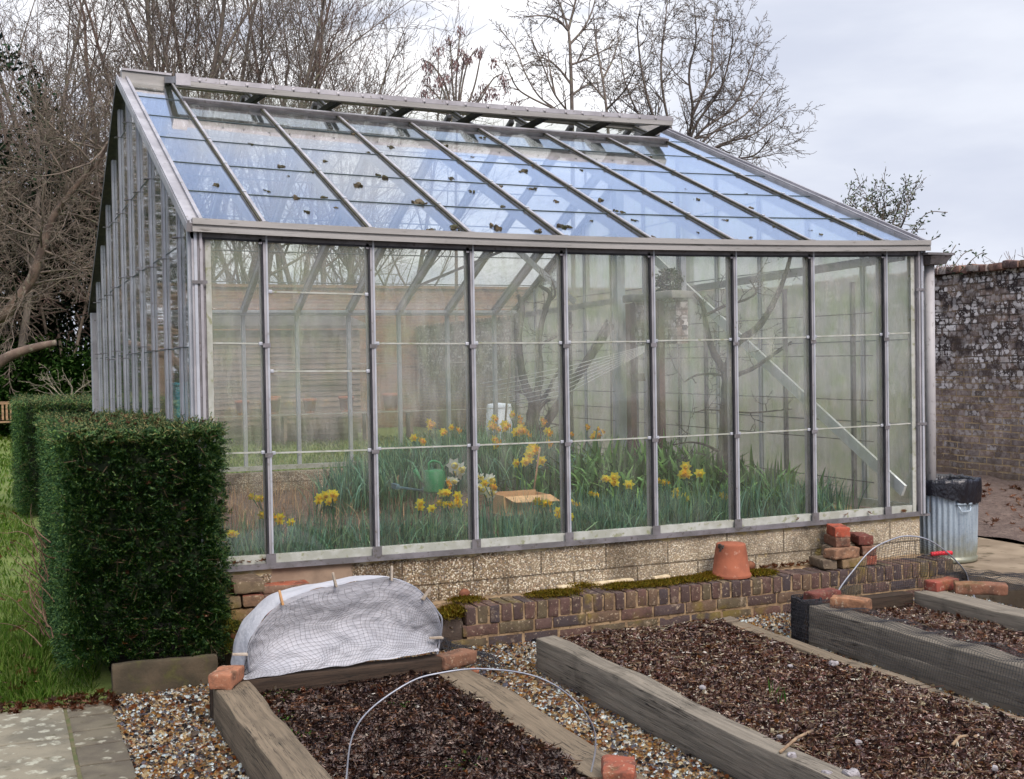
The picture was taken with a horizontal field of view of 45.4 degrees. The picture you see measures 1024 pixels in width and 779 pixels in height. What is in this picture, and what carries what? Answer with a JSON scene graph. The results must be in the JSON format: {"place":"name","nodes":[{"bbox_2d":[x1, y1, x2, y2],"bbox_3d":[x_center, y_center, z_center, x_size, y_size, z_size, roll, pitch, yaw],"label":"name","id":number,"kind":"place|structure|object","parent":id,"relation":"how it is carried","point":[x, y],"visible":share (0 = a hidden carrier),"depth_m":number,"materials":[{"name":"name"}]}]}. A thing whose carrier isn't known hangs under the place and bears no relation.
{"place":"outdoors","nodes":[
{"label":"outdoors","id":0,"kind":"place"},
{"bbox_2d":[0,340,56,368],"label":"cut limb","id":1,"kind":"object","parent":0,"point":[9,356],"visible":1,"depth_m":13.96,"materials":[{"name":"orange plant"}]},
{"bbox_2d":[0,701,136,778],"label":"stone path","id":2,"kind":"structure","parent":0,"point":[58,742],"depth_m":5.29,"materials":[{"name":"stone"}]},
{"bbox_2d":[0,419,482,712],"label":"lawn","id":3,"kind":"structure","parent":0,"point":[105,680],"depth_m":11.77,"materials":[{"name":"plant"}]},
{"bbox_2d":[0,327,40,436],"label":"laurel bush","id":4,"kind":"object","parent":3,"relation":"on","point":[5,387],"visible":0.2,"depth_m":31.12,"materials":[{"name":"green plant"}]},
{"bbox_2d":[0,32,64,434],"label":"evergreen tree","id":5,"kind":"object","parent":3,"relation":"on","point":[26,316],"visible":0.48,"depth_m":31.22,"materials":[{"name":"green plant"}]},
{"bbox_2d":[0,348,75,436],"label":"laurel bush","id":6,"kind":"object","parent":3,"relation":"on","point":[34,377],"visible":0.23,"depth_m":30.95,"materials":[{"name":"green plant"}]},
{"bbox_2d":[0,144,77,407],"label":"bare tree","id":7,"kind":"object","parent":3,"relation":"on","point":[4,215],"visible":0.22,"depth_m":31.04,"materials":[{"name":"beige plant"}]},
{"bbox_2d":[0,331,90,423],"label":"laurel bush","id":8,"kind":"object","parent":3,"relation":"on","point":[48,353],"visible":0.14,"depth_m":31.68,"materials":[{"name":"green plant"}]},
{"bbox_2d":[0,178,93,386],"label":"evergreen tree","id":9,"kind":"object","parent":3,"relation":"on","point":[52,328],"visible":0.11,"depth_m":32.88,"materials":[{"name":"green plant"}]},
{"bbox_2d":[6,389,91,517],"bbox_3d":[-5.410,0.731,14.582,1.124,1.455,2.093,-1,1,-23],"label":"clipped hedge","id":10,"kind":"object","parent":3,"relation":"on","point":[25,469],"visible":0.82,"depth_m":13.69,"materials":[{"name":"green plant"}]},
{"bbox_2d":[0,96,107,360],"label":"bare tree","id":11,"kind":"object","parent":3,"relation":"on","point":[40,313],"visible":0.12,"depth_m":31.63,"materials":[{"name":"beige plant"}]},
{"bbox_2d":[0,1,112,355],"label":"bare tree","id":12,"kind":"object","parent":3,"relation":"on","point":[37,59],"visible":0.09,"depth_m":39.68,"materials":[{"name":"red plant"}]},
{"bbox_2d":[21,363,91,396],"bbox_3d":[-7.719,0.425,21.104,1.434,1.785,1.116,-1,1,-2],"label":"bare shrub","id":13,"kind":"object","parent":3,"relation":"on","point":[52,382],"visible":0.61,"depth_m":21.05,"materials":[{"name":"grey plant"}]},
{"bbox_2d":[28,351,91,397],"bbox_3d":[-11.057,0.230,31.256,2.441,2.473,1.961,-1,1,-23],"label":"laurel bush","id":14,"kind":"object","parent":3,"relation":"on","point":[65,367],"visible":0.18,"depth_m":30.93,"materials":[{"name":"green plant"}]},
{"bbox_2d":[0,0,138,393],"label":"bare tree","id":15,"kind":"object","parent":3,"relation":"on","point":[69,8],"visible":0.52,"depth_m":32.99,"materials":[{"name":"brown plant"}]},
{"bbox_2d":[54,341,91,394],"bbox_3d":[-10.234,0.035,31.959,3.331,2.903,1.946,-1,1,-23],"label":"laurel bush","id":16,"kind":"object","parent":3,"relation":"on","point":[84,352],"visible":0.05,"depth_m":31.31,"materials":[{"name":"green plant"}]},
{"bbox_2d":[0,17,205,396],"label":"leaning tree","id":17,"kind":"object","parent":3,"relation":"on","point":[17,300],"visible":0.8,"depth_m":16.82,"materials":[{"name":"orange plant"}]},
{"bbox_2d":[0,12,227,374],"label":"bare tree","id":18,"kind":"object","parent":3,"relation":"on","point":[81,321],"visible":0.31,"depth_m":31.75,"materials":[{"name":"beige plant"}]},
{"bbox_2d":[1,404,236,671],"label":"clipped hedge","id":19,"kind":"object","parent":3,"relation":"on","point":[93,545],"visible":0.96,"depth_m":6.29,"materials":[{"name":"green plant"}]},
{"bbox_2d":[58,411,207,643],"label":"caught leaves","id":20,"kind":"object","parent":19,"relation":"on","point":[148,482],"visible":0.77,"depth_m":6.38,"materials":[{"name":"brown plant"}]},
{"bbox_2d":[24,155,219,386],"bbox_3d":[-10.763,-2.781,33.654,5.354,7.809,3.213,-1,1,-23],"label":"tree","id":21,"kind":"object","parent":3,"relation":"on","point":[75,308],"visible":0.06,"depth_m":32.65,"materials":[{"name":"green plant"}]},
{"bbox_2d":[0,116,243,355],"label":"bare tree","id":22,"kind":"object","parent":3,"relation":"on","point":[186,152],"visible":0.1,"depth_m":32.84,"materials":[{"name":"red plant"}]},
{"bbox_2d":[1,25,248,319],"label":"bare tree","id":23,"kind":"object","parent":3,"relation":"on","point":[102,126],"visible":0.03,"depth_m":38.74,"materials":[{"name":"red plant"}]},
{"bbox_2d":[0,0,278,354],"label":"bare tree","id":24,"kind":"object","parent":3,"relation":"on","point":[48,67],"visible":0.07,"depth_m":38.34,"materials":[{"name":"red plant"}]},
{"bbox_2d":[0,0,287,405],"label":"bare tree","id":25,"kind":"object","parent":3,"relation":"on","point":[85,31],"visible":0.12,"depth_m":37.08,"materials":[{"name":"red plant"}]},
{"bbox_2d":[0,0,308,334],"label":"bare tree","id":26,"kind":"object","parent":3,"relation":"on","point":[173,69],"visible":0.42,"depth_m":33.50,"materials":[{"name":"brown plant"}]},
{"bbox_2d":[0,183,416,355],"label":"distant wood","id":27,"kind":"object","parent":3,"relation":"on","point":[300,279],"visible":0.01,"depth_m":51.32,"materials":[{"name":"brown plant"}]},
{"bbox_2d":[0,0,428,280],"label":"bare tree","id":28,"kind":"object","parent":3,"relation":"on","point":[222,16],"visible":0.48,"depth_m":34.58,"materials":[{"name":"brown plant"}]},
{"bbox_2d":[9,0,451,284],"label":"bare tree","id":29,"kind":"object","parent":3,"relation":"on","point":[306,264],"visible":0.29,"depth_m":39.17,"materials":[{"name":"red plant"}]},
{"bbox_2d":[0,0,486,283],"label":"bare tree","id":30,"kind":"object","parent":3,"relation":"on","point":[252,265],"visible":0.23,"depth_m":38.83,"materials":[{"name":"red plant"}]},
{"bbox_2d":[167,316,365,444],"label":"boarded shed","id":31,"kind":"structure","parent":3,"relation":"on","point":[323,349],"depth_m":26.64,"materials":[{"name":"wood"}]},
{"bbox_2d":[68,0,537,283],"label":"bare tree","id":32,"kind":"object","parent":3,"relation":"on","point":[287,158],"visible":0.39,"depth_m":34.62,"materials":[{"name":"brown plant"}]},
{"bbox_2d":[154,0,466,284],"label":"bare tree","id":33,"kind":"object","parent":3,"relation":"on","point":[351,272],"visible":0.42,"depth_m":37.12,"materials":[{"name":"brown plant"}]},
{"bbox_2d":[214,409,418,444],"bbox_3d":[-4.412,0.827,26.164,5.000,0.650,0.400,-1,1,-23],"label":"plank staging","id":34,"kind":"object","parent":3,"relation":"on","point":[409,422],"visible":0.51,"depth_m":26.39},
{"bbox_2d":[382,393,397,409],"bbox_3d":[-2.664,0.269,26.900,0.372,0.372,0.372,-1,1,-23],"label":"terracotta pot","id":35,"kind":"object","parent":34,"relation":"on","point":[390,400],"visible":0.97,"depth_m":26.77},
{"bbox_2d":[486,403,511,440],"bbox_3d":[-0.214,0.709,20.993,0.473,0.965,0.473,-1,1,-23],"label":"water butt","id":36,"kind":"object","parent":3,"relation":"on","point":[501,414],"visible":0.25,"depth_m":20.82,"materials":[{"name":"white plastic"}]},
{"bbox_2d":[0,470,1023,778],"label":"fallen leaves","id":37,"kind":"object","parent":3,"relation":"on","point":[76,698],"visible":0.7,"depth_m":5.93,"materials":[{"name":"brown plant"}]},
{"bbox_2d":[0,0,1023,371],"label":"sky","id":38,"kind":"structure","parent":0,"point":[934,87],"materials":[{"name":"white"}]},
{"bbox_2d":[67,427,1023,705],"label":"ground","id":39,"kind":"structure","parent":0,"point":[125,659],"depth_m":7.37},
{"bbox_2d":[235,16,504,285],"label":"bare tree","id":40,"kind":"object","parent":39,"relation":"on","point":[421,258],"visible":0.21,"depth_m":43.81,"materials":[{"name":"brown plant"}]},
{"bbox_2d":[228,1,515,285],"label":"bare tree","id":41,"kind":"object","parent":39,"relation":"on","point":[337,154],"visible":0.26,"depth_m":40.62,"materials":[{"name":"brown plant"}]},
{"bbox_2d":[155,283,741,428],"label":"garden wall","id":42,"kind":"structure","parent":39,"relation":"on","point":[231,297],"depth_m":32.23,"materials":[{"name":"red brick"}]},
{"bbox_2d":[416,23,519,427],"bbox_3d":[-0.994,-4.032,30.111,2.652,10.084,1.569,-1,1,1],"label":"seed tree","id":43,"kind":"object","parent":39,"relation":"on","point":[466,61],"visible":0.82,"depth_m":29.96,"materials":[{"name":"brown plant"}]},
{"bbox_2d":[88,68,954,666],"bbox_3d":[-0.744,-0.534,11.069,5.325,4.290,7.409,-1,1,-23],"label":"greenhouse","id":44,"kind":"object","parent":39,"relation":"on","point":[142,330],"visible":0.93,"depth_m":8.67,"materials":[{"name":"metal"}]},
{"bbox_2d":[216,479,714,551],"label":"greenhouse soil","id":45,"kind":"structure","parent":44,"relation":"in","point":[289,510],"depth_m":10.72,"materials":[{"name":"soil"}]},
{"bbox_2d":[218,476,428,540],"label":"dry stems","id":46,"kind":"object","parent":45,"relation":"on","point":[276,501],"visible":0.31,"depth_m":11.39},
{"bbox_2d":[413,460,445,492],"bbox_3d":[-0.652,0.695,9.802,0.176,0.260,0.264,0,1,34],"label":"watering can","id":47,"kind":"object","parent":45,"relation":"on","point":[433,481],"visible":0.96,"depth_m":9.77,"materials":[{"name":"green plastic"}]},
{"bbox_2d":[446,458,465,513],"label":"daffodil","id":48,"kind":"object","parent":45,"relation":"on","point":[456,469],"visible":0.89,"depth_m":8.51,"materials":[{"name":"white plant"}]},
{"bbox_2d":[493,489,559,515],"bbox_3d":[0.095,0.803,8.656,0.395,0.145,0.355,-1,1,-23],"label":"cardboard box","id":49,"kind":"object","parent":45,"relation":"on","point":[508,495],"visible":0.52,"depth_m":8.59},
{"bbox_2d":[483,268,572,433],"bbox_3d":[0.196,-0.298,11.508,0.830,1.774,0.535,-1,1,-23],"label":"fruit tree","id":50,"kind":"object","parent":45,"relation":"on","point":[533,411],"visible":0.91,"depth_m":11.45,"materials":[{"name":"brown plant"}]},
{"bbox_2d":[480,346,643,404],"bbox_3d":[0.480,-0.121,11.155,1.553,0.527,0.235,-1,1,17],"label":"string bundle","id":51,"kind":"object","parent":50,"relation":"hanging from","point":[573,373],"visible":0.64,"depth_m":11.01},
{"bbox_2d":[523,449,546,515],"bbox_3d":[0.178,0.778,9.312,0.207,0.667,0.073,-1,1,-22],"label":"daffodil","id":52,"kind":"object","parent":45,"relation":"on","point":[529,454],"visible":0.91,"depth_m":9.30,"materials":[{"name":"yellow plant"}]},
{"bbox_2d":[532,322,613,441],"bbox_3d":[0.595,-0.092,11.652,0.070,1.129,1.317,0,2,39],"label":"wooden prop","id":53,"kind":"object","parent":45,"relation":"on","point":[591,354],"visible":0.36,"depth_m":11.70,"materials":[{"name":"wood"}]},
{"bbox_2d":[612,134,626,452],"bbox_3d":[1.044,-0.623,11.882,0.085,3.676,0.085,-1,1,-23],"label":"support post","id":54,"kind":"object","parent":45,"relation":"on","point":[619,335],"visible":0.43,"depth_m":11.85,"materials":[{"name":"metal"}]},
{"bbox_2d":[609,472,634,516],"bbox_3d":[0.781,0.889,8.670,0.192,0.619,0.068,-1,1,14],"label":"daffodil","id":55,"kind":"object","parent":45,"relation":"on","point":[614,477],"visible":0.88,"depth_m":8.66,"materials":[{"name":"yellow plant"}]},
{"bbox_2d":[623,289,695,459],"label":"gate pier","id":56,"kind":"structure","parent":45,"relation":"on","point":[671,307],"depth_m":11.06,"materials":[{"name":"brick"}]},
{"bbox_2d":[655,267,684,290],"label":"ivy tuft","id":57,"kind":"object","parent":56,"relation":"on","point":[668,277],"visible":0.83,"depth_m":11.01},
{"bbox_2d":[677,256,686,450],"bbox_3d":[1.525,-0.302,10.945,0.104,1.896,0.114,-1,1,-23],"label":"hoist chain","id":58,"kind":"object","parent":56,"relation":"hanging from","point":[681,262],"visible":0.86,"depth_m":10.95,"materials":[{"name":"metal"}]},
{"bbox_2d":[485,428,871,527],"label":"broad leaves","id":59,"kind":"object","parent":45,"relation":"on","point":[625,464],"visible":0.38,"depth_m":9.74,"materials":[{"name":"green plant"}]},
{"bbox_2d":[686,193,695,454],"bbox_3d":[1.712,-0.550,11.713,0.050,3.514,0.050,-1,1,-23],"label":"support post","id":60,"kind":"object","parent":45,"relation":"on","point":[691,319],"visible":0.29,"depth_m":11.70,"materials":[{"name":"metal"}]},
{"bbox_2d":[610,258,611,451],"bbox_3d":[0.917,-0.319,11.351,0.040,1.796,0.020,-1,1,-23],"label":"hoist chain","id":61,"kind":"object","parent":44,"relation":"hanging from","point":[610,354],"visible":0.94,"depth_m":11.35,"materials":[{"name":"metal"}]},
{"bbox_2d":[519,282,873,508],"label":"training wires","id":62,"kind":"object","parent":44,"relation":"attached to","point":[785,356],"visible":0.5,"depth_m":9.94,"materials":[{"name":"metal"}]},
{"bbox_2d":[859,275,861,496],"bbox_3d":[2.745,-0.016,9.634,0.045,1.848,0.024,-1,1,-23],"label":"cane","id":63,"kind":"object","parent":44,"relation":"in","point":[860,476],"visible":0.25,"depth_m":9.63,"materials":[{"name":"brown wood"}]},
{"bbox_2d":[482,17,601,301],"bbox_3d":[0.484,-4.845,34.174,3.329,11.488,2.925,-1,1,-23],"label":"bare tree","id":64,"kind":"object","parent":39,"relation":"on","point":[539,59],"visible":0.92,"depth_m":33.83,"materials":[{"name":"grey plant"}]},
{"bbox_2d":[499,0,640,286],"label":"bare tree","id":65,"kind":"object","parent":39,"relation":"on","point":[567,26],"visible":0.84,"depth_m":36.04,"materials":[{"name":"brown plant"}]},
{"bbox_2d":[560,0,651,287],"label":"bare tree","id":66,"kind":"object","parent":39,"relation":"on","point":[603,95],"visible":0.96,"depth_m":34.98,"materials":[{"name":"brown plant"}]},
{"bbox_2d":[573,0,824,281],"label":"bare tree","id":67,"kind":"object","parent":39,"relation":"on","point":[693,109],"visible":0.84,"depth_m":39.71,"materials":[{"name":"brown plant"}]},
{"bbox_2d":[416,260,1023,480],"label":"garden wall","id":68,"kind":"structure","parent":39,"relation":"on","point":[979,343],"depth_m":16.42,"materials":[{"name":"brick"}]},
{"bbox_2d":[949,572,1023,607],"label":"path edge","id":69,"kind":"object","parent":39,"relation":"on","point":[1014,597],"depth_m":8.00,"materials":[{"name":"concrete"}]},
{"bbox_2d":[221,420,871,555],"bbox_3d":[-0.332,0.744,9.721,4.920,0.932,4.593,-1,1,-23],"label":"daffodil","id":70,"kind":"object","parent":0,"point":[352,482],"depth_m":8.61,"materials":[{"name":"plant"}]},
{"bbox_2d":[106,592,1023,778],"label":"gravel ground","id":71,"kind":"structure","parent":0,"point":[565,712],"depth_m":5.62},
{"bbox_2d":[112,654,217,695],"bbox_3d":[-1.770,1.461,6.262,0.525,0.179,0.059,-1,1,-23],"label":"kerb board","id":72,"kind":"object","parent":71,"relation":"on","point":[146,676],"visible":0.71,"depth_m":6.23,"materials":[{"name":"wood"}]},
{"bbox_2d":[215,573,309,664],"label":"brick pier","id":73,"kind":"structure","parent":71,"relation":"on","point":[252,591],"depth_m":6.57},
{"bbox_2d":[208,655,647,778],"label":"raised bed","id":74,"kind":"object","parent":71,"relation":"on","point":[262,740],"visible":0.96,"depth_m":5.09,"materials":[{"name":"beige wood"}]},
{"bbox_2d":[208,665,244,688],"bbox_3d":[-1.316,1.326,5.642,0.117,0.074,0.209,-1,1,7],"label":"brick","id":75,"kind":"object","parent":74,"relation":"on","point":[226,676],"visible":1,"depth_m":5.57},
{"bbox_2d":[247,577,442,672],"bbox_3d":[-0.801,1.202,5.974,0.985,0.541,0.019,-1,1,-23],"label":"wire hoop","id":76,"kind":"object","parent":74,"relation":"on","point":[439,614],"visible":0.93,"depth_m":6.11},
{"bbox_2d":[231,575,441,679],"bbox_3d":[-0.885,1.141,6.127,1.007,0.432,0.460,-1,1,-23],"label":"fleece cover","id":77,"kind":"object","parent":76,"relation":"attached to","point":[251,625],"visible":0.94,"depth_m":5.97,"materials":[{"name":"fabric"}]},
{"bbox_2d":[244,581,508,679],"bbox_3d":[-0.700,1.214,6.219,1.410,0.557,0.494,-1,1,-23],"label":"netting","id":78,"kind":"object","parent":77,"relation":"on","point":[456,645],"visible":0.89,"depth_m":6.01,"materials":[{"name":"fabric"}]},
{"bbox_2d":[433,648,476,669],"bbox_3d":[-0.289,1.363,6.200,0.222,0.074,0.109,-2,2,-43],"label":"brick","id":79,"kind":"object","parent":74,"relation":"on","point":[457,658],"visible":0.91,"depth_m":6.17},
{"bbox_2d":[345,668,596,778],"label":"wire hoop","id":80,"kind":"object","parent":74,"relation":"on","point":[400,687],"visible":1,"depth_m":4.39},
{"bbox_2d":[601,754,636,778],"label":"brick","id":81,"kind":"object","parent":74,"relation":"on","point":[620,767],"visible":1,"depth_m":4.44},
{"bbox_2d":[437,602,467,650],"bbox_3d":[-0.458,1.374,7.075,0.447,0.284,0.322,-1,1,-23],"label":"moss mound","id":82,"kind":"object","parent":71,"relation":"on","point":[450,613],"visible":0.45,"depth_m":7.01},
{"bbox_2d":[264,554,954,648],"bbox_3d":[0.805,1.355,7.663,4.764,0.282,0.354,-1,1,-23],"label":"brick ledge","id":83,"kind":"object","parent":71,"relation":"on","point":[502,619],"visible":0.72,"depth_m":7.54,"materials":[{"name":"brick"}]},
{"bbox_2d":[444,567,779,605],"bbox_3d":[0.664,1.208,7.599,2.305,0.054,0.384,-1,1,-23],"label":"moss","id":84,"kind":"object","parent":83,"relation":"on","point":[704,576],"visible":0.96,"depth_m":7.54,"materials":[{"name":"plant"}]},
{"bbox_2d":[711,541,751,579],"bbox_3d":[1.410,1.092,7.886,0.260,0.219,0.260,-1,1,-23],"label":"terracotta pot","id":85,"kind":"object","parent":83,"relation":"on","point":[730,562],"visible":1,"depth_m":7.79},
{"bbox_2d":[809,555,836,569],"bbox_3d":[2.072,1.152,8.167,0.107,0.073,0.222,-1,1,-13],"label":"brick","id":86,"kind":"object","parent":83,"relation":"on","point":[819,562],"visible":0.92,"depth_m":8.08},
{"bbox_2d":[820,544,855,553],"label":"brick","id":87,"kind":"object","parent":86,"relation":"on","point":[822,546],"visible":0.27,"depth_m":8.27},
{"bbox_2d":[824,533,850,546],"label":"brick","id":88,"kind":"object","parent":87,"relation":"on","point":[829,539],"visible":0.84,"depth_m":8.15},
{"bbox_2d":[826,523,849,537],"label":"brick","id":89,"kind":"object","parent":88,"relation":"on","point":[838,530],"visible":1,"depth_m":8.15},
{"bbox_2d":[836,556,866,568],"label":"brick","id":90,"kind":"object","parent":83,"relation":"on","point":[848,563],"visible":0.66,"depth_m":8.12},
{"bbox_2d":[824,546,859,559],"bbox_3d":[2.192,1.086,8.142,0.227,0.076,0.115,-2,1,-31],"label":"brick","id":91,"kind":"object","parent":90,"relation":"on","point":[838,553],"visible":0.96,"depth_m":8.10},
{"bbox_2d":[860,555,876,565],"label":"brick","id":92,"kind":"object","parent":83,"relation":"on","point":[874,560],"visible":0.26,"depth_m":8.21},
{"bbox_2d":[850,542,875,555],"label":"brick","id":93,"kind":"object","parent":92,"relation":"on","point":[864,549],"visible":0.59,"depth_m":8.21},
{"bbox_2d":[850,532,872,544],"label":"brick","id":94,"kind":"object","parent":93,"relation":"on","point":[860,538],"visible":0.86,"depth_m":8.21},
{"bbox_2d":[535,616,1023,778],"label":"raised bed","id":95,"kind":"object","parent":71,"relation":"on","point":[694,720],"visible":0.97,"depth_m":5.18,"materials":[{"name":"brown wood"}]},
{"bbox_2d":[792,591,1023,716],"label":"raised bed","id":96,"kind":"object","parent":71,"relation":"on","point":[1005,619],"visible":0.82,"depth_m":6.53,"materials":[{"name":"grey wood"}]},
{"bbox_2d":[802,588,840,603],"bbox_3d":[1.804,1.200,7.119,0.220,0.072,0.111,-2,1,-31],"label":"brick","id":97,"kind":"object","parent":96,"relation":"on","point":[825,593],"visible":0.73,"depth_m":7.08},
{"bbox_2d":[829,595,870,610],"bbox_3d":[1.906,1.202,6.905,0.220,0.074,0.112,0,1,28],"label":"brick","id":98,"kind":"object","parent":96,"relation":"on","point":[846,601],"visible":0.87,"depth_m":6.86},
{"bbox_2d":[781,537,1023,709],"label":"netting","id":99,"kind":"object","parent":96,"relation":"on","point":[797,615],"visible":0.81,"depth_m":6.67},
{"bbox_2d":[839,535,975,598],"bbox_3d":[2.372,1.128,7.406,1.158,0.467,0.168,-1,1,-23],"label":"wire hoop","id":100,"kind":"object","parent":96,"relation":"on","point":[867,553],"visible":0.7,"depth_m":7.47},
{"bbox_2d":[923,577,959,591],"bbox_3d":[2.644,1.203,7.540,0.220,0.074,0.107,-2,1,-31],"label":"brick","id":101,"kind":"object","parent":96,"relation":"on","point":[941,584],"visible":0.94,"depth_m":7.50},
{"bbox_2d":[954,581,1007,595],"bbox_3d":[2.834,1.202,7.406,0.304,0.073,0.118,-1,1,17],"label":"brick","id":102,"kind":"object","parent":96,"relation":"on","point":[984,588],"visible":1,"depth_m":7.36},
{"bbox_2d":[512,435,1023,541],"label":"border soil","id":103,"kind":"structure","parent":0,"point":[994,503],"depth_m":13.10,"materials":[{"name":"soil"}]},
{"bbox_2d":[665,257,821,479],"bbox_3d":[1.869,-0.217,9.876,1.391,1.885,0.586,-1,1,-23],"label":"fruit tree","id":104,"kind":"object","parent":103,"relation":"on","point":[722,450],"visible":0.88,"depth_m":9.82,"materials":[{"name":"brown plant"}]},
{"bbox_2d":[841,168,930,277],"bbox_3d":[4.058,-0.591,13.382,1.050,3.748,1.043,-1,1,16],"label":"climbing shrub","id":105,"kind":"object","parent":103,"relation":"on","point":[883,216],"visible":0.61,"depth_m":13.42,"materials":[{"name":"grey plant"}]},
{"bbox_2d":[911,208,987,273],"bbox_3d":[4.765,-1.640,13.607,1.032,0.735,0.165,-1,1,2],"label":"climber spray","id":106,"kind":"object","parent":105,"relation":"attached to","point":[965,251],"visible":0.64,"depth_m":13.60,"materials":[{"name":"green plant"}]},
{"bbox_2d":[954,537,1023,585],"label":"concrete path","id":107,"kind":"structure","parent":0,"point":[1002,557],"depth_m":8.88,"materials":[{"name":"concrete"}]},
{"bbox_2d":[920,479,977,563],"bbox_3d":[3.163,0.948,8.943,0.480,0.580,0.503,-1,1,-23],"label":"dustbin","id":108,"kind":"object","parent":107,"relation":"on","point":[948,525],"visible":0.6,"depth_m":8.75,"materials":[{"name":"metal"}]},
{"bbox_2d":[906,473,981,504],"bbox_3d":[3.156,0.781,8.951,0.524,0.312,0.520,-1,1,-23],"label":"bin bag","id":109,"kind":"object","parent":108,"relation":"on","point":[961,488],"visible":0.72,"depth_m":8.72,"materials":[{"name":"black"}]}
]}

